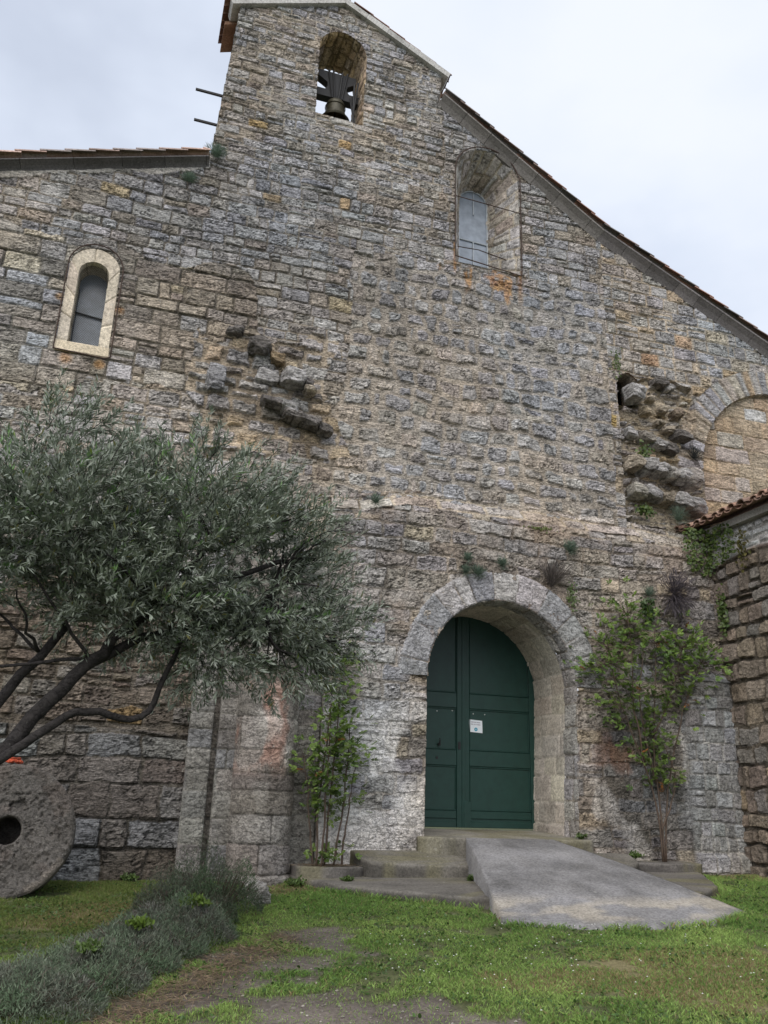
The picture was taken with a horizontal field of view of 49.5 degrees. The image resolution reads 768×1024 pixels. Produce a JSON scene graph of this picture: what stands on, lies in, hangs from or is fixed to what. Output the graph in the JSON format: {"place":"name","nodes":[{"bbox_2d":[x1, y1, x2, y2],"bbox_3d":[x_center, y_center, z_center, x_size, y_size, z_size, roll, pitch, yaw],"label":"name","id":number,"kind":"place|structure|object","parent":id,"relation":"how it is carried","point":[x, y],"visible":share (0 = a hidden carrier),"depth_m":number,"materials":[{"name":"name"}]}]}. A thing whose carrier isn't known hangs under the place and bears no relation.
{"place":"outdoors","nodes":[
{"label":"outdoors","id":0,"kind":"place"},
{"bbox_2d":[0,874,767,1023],"bbox_3d":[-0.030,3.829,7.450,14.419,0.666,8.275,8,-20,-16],"label":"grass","id":1,"kind":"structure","parent":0,"point":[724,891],"depth_m":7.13,"materials":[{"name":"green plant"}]},
{"bbox_2d":[0,827,767,1023],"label":"ground","id":2,"kind":"structure","parent":0,"point":[286,1004],"depth_m":6.22,"materials":[{"name":"soil"}]},
{"bbox_2d":[0,956,34,998],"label":"lavender bush","id":3,"kind":"object","parent":2,"relation":"on","point":[2,962],"visible":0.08,"depth_m":5.61,"materials":[{"name":"green plant"}]},
{"bbox_2d":[0,764,75,898],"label":"millstone","id":4,"kind":"object","parent":2,"relation":"on","point":[37,826],"visible":0.99,"depth_m":9.51,"materials":[{"name":"grey stone"}]},
{"bbox_2d":[6,757,22,763],"bbox_3d":[-4.381,2.942,9.867,0.212,0.081,0.102,8,-20,-16],"label":"tile shard","id":5,"kind":"object","parent":4,"relation":"on","point":[18,760],"visible":0.79,"depth_m":9.84,"materials":[{"name":"ceramic"}]},
{"bbox_2d":[0,941,111,1023],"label":"lavender bush","id":6,"kind":"object","parent":2,"relation":"on","point":[13,1006],"visible":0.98,"depth_m":5.24,"materials":[{"name":"green plant"}]},
{"bbox_2d":[5,931,154,1001],"bbox_3d":[-2.160,3.199,5.911,1.131,0.386,1.130,8,-20,-16],"label":"lavender bush","id":7,"kind":"object","parent":2,"relation":"on","point":[114,975],"visible":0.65,"depth_m":5.82,"materials":[{"name":"green plant"}]},
{"bbox_2d":[73,936,104,954],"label":"weed","id":8,"kind":"object","parent":7,"relation":"on","point":[83,947],"visible":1,"depth_m":5.96,"materials":[{"name":"green plant"}]},
{"bbox_2d":[49,918,184,979],"bbox_3d":[-2.066,3.357,6.430,1.109,0.364,1.131,8,-20,-16],"label":"lavender bush","id":9,"kind":"object","parent":2,"relation":"on","point":[146,955],"visible":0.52,"depth_m":6.39,"materials":[{"name":"green plant"}]},
{"bbox_2d":[120,872,138,881],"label":"weed","id":10,"kind":"object","parent":2,"relation":"on","point":[126,877],"visible":1,"depth_m":10.48,"materials":[{"name":"green plant"}]},
{"bbox_2d":[124,913,154,930],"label":"weed","id":11,"kind":"object","parent":2,"relation":"on","point":[141,922],"visible":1,"depth_m":6.67,"materials":[{"name":"green plant"}]},
{"bbox_2d":[80,908,212,958],"bbox_3d":[-2.006,3.523,7.006,1.167,0.372,1.173,8,-20,-16],"label":"lavender bush","id":12,"kind":"object","parent":2,"relation":"on","point":[179,936],"visible":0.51,"depth_m":6.90,"materials":[{"name":"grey plant"}]},
{"bbox_2d":[122,886,239,946],"bbox_3d":[-1.829,3.619,7.539,1.106,0.494,1.115,8,-20,-16],"label":"lavender bush","id":13,"kind":"object","parent":2,"relation":"on","point":[203,920],"visible":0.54,"depth_m":7.39,"materials":[{"name":"green plant"}]},
{"bbox_2d":[179,891,212,908],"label":"weed","id":14,"kind":"object","parent":13,"relation":"on","point":[201,899],"visible":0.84,"depth_m":7.50,"materials":[{"name":"green plant"}]},
{"bbox_2d":[123,861,239,929],"bbox_3d":[-1.943,3.701,8.099,1.172,0.644,1.146,8,-20,-16],"label":"lavender bush","id":15,"kind":"object","parent":2,"relation":"on","point":[163,893],"visible":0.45,"depth_m":7.99,"materials":[{"name":"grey plant"}]},
{"bbox_2d":[0,365,393,764],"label":"olive tree","id":16,"kind":"object","parent":2,"relation":"on","point":[106,557],"visible":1,"depth_m":6.71,"materials":[{"name":"green plant"}]},
{"bbox_2d":[49,861,364,1023],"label":"dry straw","id":17,"kind":"object","parent":2,"relation":"on","point":[193,984],"visible":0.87,"depth_m":6.13,"materials":[{"name":"brown plant"}]},
{"bbox_2d":[150,833,264,916],"bbox_3d":[-1.816,3.765,8.644,1.254,0.834,1.242,8,-20,-16],"label":"lavender bush","id":18,"kind":"object","parent":2,"relation":"on","point":[240,891],"visible":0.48,"depth_m":8.52,"materials":[{"name":"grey plant"}]},
{"bbox_2d":[244,880,270,904],"bbox_3d":[-1.485,4.420,9.572,0.233,0.330,1.076,8,-20,-16],"label":"kerb stone","id":19,"kind":"object","parent":2,"relation":"on","point":[266,897],"visible":0.25,"depth_m":9.18,"materials":[{"name":"grey stone"}]},
{"bbox_2d":[284,875,306,885],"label":"weed","id":20,"kind":"object","parent":2,"relation":"on","point":[295,882],"visible":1,"depth_m":10.49,"materials":[{"name":"green plant"}]},
{"bbox_2d":[90,938,517,1023],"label":"pebbles","id":21,"kind":"object","parent":2,"relation":"on","point":[316,982],"visible":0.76,"depth_m":5.78,"materials":[{"name":"stone"}]},
{"bbox_2d":[289,864,362,878],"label":"planter kerb","id":22,"kind":"structure","parent":2,"relation":"on","point":[310,871],"depth_m":10.67,"materials":[{"name":"stone"}]},
{"bbox_2d":[288,636,378,866],"bbox_3d":[-0.724,3.201,11.352,1.254,3.108,0.748,5,-19,-10],"label":"rose bush","id":23,"kind":"object","parent":22,"relation":"on","point":[339,738],"visible":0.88,"depth_m":11.18,"materials":[{"name":"green plant"}]},
{"bbox_2d":[0,0,767,885],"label":"church","id":24,"kind":"structure","parent":2,"relation":"on","point":[418,300],"depth_m":13.68,"materials":[{"name":"stone"}]},
{"bbox_2d":[52,244,123,358],"bbox_3d":[-4.544,-3.208,12.913,0.908,1.958,0.408,8,-20,-16],"label":"window","id":25,"kind":"structure","parent":24,"relation":"in","point":[86,319],"depth_m":12.88,"materials":[{"name":"stone"}]},
{"bbox_2d":[179,170,197,183],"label":"wall tuft","id":26,"kind":"object","parent":24,"relation":"attached to","point":[190,176],"visible":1,"depth_m":13.89,"materials":[{"name":"green plant"}]},
{"bbox_2d":[204,141,229,158],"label":"wall tuft","id":27,"kind":"object","parent":24,"relation":"attached to","point":[217,151],"visible":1,"depth_m":14.18,"materials":[{"name":"green plant"}]},
{"bbox_2d":[316,69,359,122],"bbox_3d":[-0.944,-7.833,16.033,0.940,1.443,0.600,8,-20,-16],"label":"church bell","id":28,"kind":"object","parent":24,"relation":"hanging from","point":[335,96],"visible":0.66,"depth_m":16.05,"materials":[{"name":"brown metal"}]},
{"bbox_2d":[366,491,383,506],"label":"wall tuft","id":29,"kind":"object","parent":24,"relation":"attached to","point":[375,499],"visible":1,"depth_m":12.90,"materials":[{"name":"green plant"}]},
{"bbox_2d":[425,617,461,827],"bbox_3d":[0.725,3.301,13.679,1.240,3.505,0.147,8,-20,-16],"label":"door leaf","id":30,"kind":"structure","parent":24,"relation":"in","point":[443,769],"depth_m":13.69,"materials":[{"name":"green paint"}]},
{"bbox_2d":[460,563,471,575],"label":"wall tuft","id":31,"kind":"object","parent":24,"relation":"attached to","point":[466,570],"visible":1,"depth_m":13.02,"materials":[{"name":"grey plant"}]},
{"bbox_2d":[462,551,474,564],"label":"wall tuft","id":32,"kind":"object","parent":24,"relation":"attached to","point":[467,555],"visible":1,"depth_m":13.11,"materials":[{"name":"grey plant"}]},
{"bbox_2d":[469,719,482,732],"bbox_3d":[1.531,3.570,13.873,0.241,0.212,0.006,8,-20,-16],"label":"notice","id":33,"kind":"object","parent":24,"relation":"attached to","point":[475,726],"visible":1,"depth_m":13.87,"materials":[{"name":"paper"}]},
{"bbox_2d":[470,563,487,580],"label":"wall tuft","id":34,"kind":"object","parent":24,"relation":"attached to","point":[478,571],"visible":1,"depth_m":13.07,"materials":[{"name":"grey plant"}]},
{"bbox_2d":[455,146,522,276],"bbox_3d":[1.854,-5.670,16.194,1.382,2.780,0.872,8,-20,-16],"label":"window","id":35,"kind":"structure","parent":24,"relation":"in","point":[487,235],"depth_m":16.45,"materials":[{"name":"grey glass"}]},
{"bbox_2d":[462,617,534,828],"bbox_3d":[1.937,3.471,14.063,1.375,3.505,0.100,8,-20,-16],"label":"door leaf","id":36,"kind":"structure","parent":24,"relation":"in","point":[498,775],"depth_m":13.97,"materials":[{"name":"green paint"}]},
{"bbox_2d":[496,555,510,569],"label":"wall tuft","id":37,"kind":"object","parent":24,"relation":"attached to","point":[504,562],"visible":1,"depth_m":13.26,"materials":[{"name":"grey plant"}]},
{"bbox_2d":[523,525,557,532],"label":"ivy","id":38,"kind":"object","parent":24,"relation":"attached to","point":[544,528],"visible":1,"depth_m":13.73,"materials":[{"name":"green plant"}]},
{"bbox_2d":[536,554,576,586],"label":"dry plant","id":39,"kind":"object","parent":24,"relation":"attached to","point":[552,577],"visible":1,"depth_m":13.40,"materials":[{"name":"brown plant"}]},
{"bbox_2d":[563,539,579,554],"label":"wall tuft","id":40,"kind":"object","parent":24,"relation":"attached to","point":[569,548],"visible":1,"depth_m":13.72,"materials":[{"name":"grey plant"}]},
{"bbox_2d":[566,582,577,611],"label":"ivy","id":41,"kind":"object","parent":24,"relation":"attached to","point":[572,592],"visible":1,"depth_m":13.50,"materials":[{"name":"green plant"}]},
{"bbox_2d":[609,348,625,379],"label":"ivy","id":42,"kind":"object","parent":24,"relation":"attached to","point":[615,362],"visible":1,"depth_m":15.61,"materials":[{"name":"green plant"}]},
{"bbox_2d":[635,439,654,456],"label":"ivy","id":43,"kind":"object","parent":24,"relation":"attached to","point":[645,451],"visible":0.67,"depth_m":15.04,"materials":[{"name":"green plant"}]},
{"bbox_2d":[634,502,656,519],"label":"ivy","id":44,"kind":"object","parent":24,"relation":"attached to","point":[647,510],"visible":1,"depth_m":14.69,"materials":[{"name":"green plant"}]},
{"bbox_2d":[643,584,657,599],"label":"wall tuft","id":45,"kind":"object","parent":24,"relation":"attached to","point":[649,592],"visible":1,"depth_m":13.94,"materials":[{"name":"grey plant"}]},
{"bbox_2d":[638,596,663,627],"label":"ivy","id":46,"kind":"object","parent":24,"relation":"attached to","point":[644,605],"visible":0.9,"depth_m":13.79,"materials":[{"name":"green plant"}]},
{"bbox_2d":[650,568,701,621],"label":"dry plant","id":47,"kind":"object","parent":24,"relation":"attached to","point":[674,600],"visible":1,"depth_m":13.89,"materials":[{"name":"brown plant"}]},
{"bbox_2d":[668,505,691,525],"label":"wall tuft","id":48,"kind":"object","parent":24,"relation":"attached to","point":[677,516],"visible":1,"depth_m":14.84,"materials":[{"name":"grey plant"}]},
{"bbox_2d":[686,445,706,462],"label":"wall tuft","id":49,"kind":"object","parent":24,"relation":"attached to","point":[695,454],"visible":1,"depth_m":15.47,"materials":[{"name":"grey plant"}]},
{"bbox_2d":[0,873,767,1023],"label":"clover","id":50,"kind":"object","parent":2,"relation":"on","point":[441,964],"visible":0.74,"depth_m":7.33,"materials":[{"name":"green plant"}]},
{"bbox_2d":[288,828,717,909],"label":"stone steps","id":51,"kind":"structure","parent":2,"relation":"on","point":[434,865],"depth_m":10.96,"materials":[{"name":"stone"}]},
{"bbox_2d":[339,875,353,881],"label":"weed","id":52,"kind":"object","parent":51,"relation":"on","point":[347,878],"visible":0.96,"depth_m":10.42,"materials":[{"name":"green plant"}]},
{"bbox_2d":[467,874,473,880],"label":"weed","id":53,"kind":"object","parent":51,"relation":"on","point":[470,877],"visible":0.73,"depth_m":10.71,"materials":[{"name":"green plant"}]},
{"bbox_2d":[575,832,587,838],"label":"weed","id":54,"kind":"object","parent":51,"relation":"on","point":[580,836],"visible":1,"depth_m":12.27,"materials":[{"name":"green plant"}]},
{"bbox_2d":[365,923,765,1009],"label":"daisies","id":55,"kind":"object","parent":2,"relation":"on","point":[542,952],"visible":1,"depth_m":6.79,"materials":[{"name":"white plant"}]},
{"bbox_2d":[466,838,743,930],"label":"ramp","id":56,"kind":"structure","parent":2,"relation":"on","point":[544,882],"depth_m":9.52,"materials":[{"name":"concrete"}]},
{"bbox_2d":[638,861,702,874],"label":"planter kerb","id":57,"kind":"structure","parent":2,"relation":"on","point":[667,866],"depth_m":12.11,"materials":[{"name":"stone"}]},
{"bbox_2d":[629,850,644,858],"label":"weed","id":58,"kind":"object","parent":57,"relation":"on","point":[634,855],"visible":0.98,"depth_m":12.38,"materials":[{"name":"green plant"}]},
{"bbox_2d":[562,576,732,861],"bbox_3d":[4.228,3.192,13.091,3.168,4.339,0.942,8,-20,-16],"label":"rose bush","id":59,"kind":"object","parent":57,"relation":"on","point":[643,644],"visible":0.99,"depth_m":13.18,"materials":[{"name":"green plant"}]},
{"bbox_2d":[674,488,767,877],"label":"side wall","id":60,"kind":"structure","parent":2,"relation":"on","point":[743,644],"depth_m":13.48,"materials":[{"name":"stone"}]},
{"bbox_2d":[682,523,736,576],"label":"ivy","id":61,"kind":"object","parent":60,"relation":"attached to","point":[706,542],"visible":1,"depth_m":14.46,"materials":[{"name":"green plant"}]},
{"bbox_2d":[716,583,729,638],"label":"ivy","id":62,"kind":"object","parent":60,"relation":"attached to","point":[721,611],"visible":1,"depth_m":14.09,"materials":[{"name":"green plant"}]},
{"bbox_2d":[735,524,750,572],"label":"ivy","id":63,"kind":"object","parent":60,"relation":"attached to","point":[743,553],"visible":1,"depth_m":13.84,"materials":[{"name":"green plant"}]},
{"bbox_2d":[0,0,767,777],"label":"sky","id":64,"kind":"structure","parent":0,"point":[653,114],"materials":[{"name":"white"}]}
]}

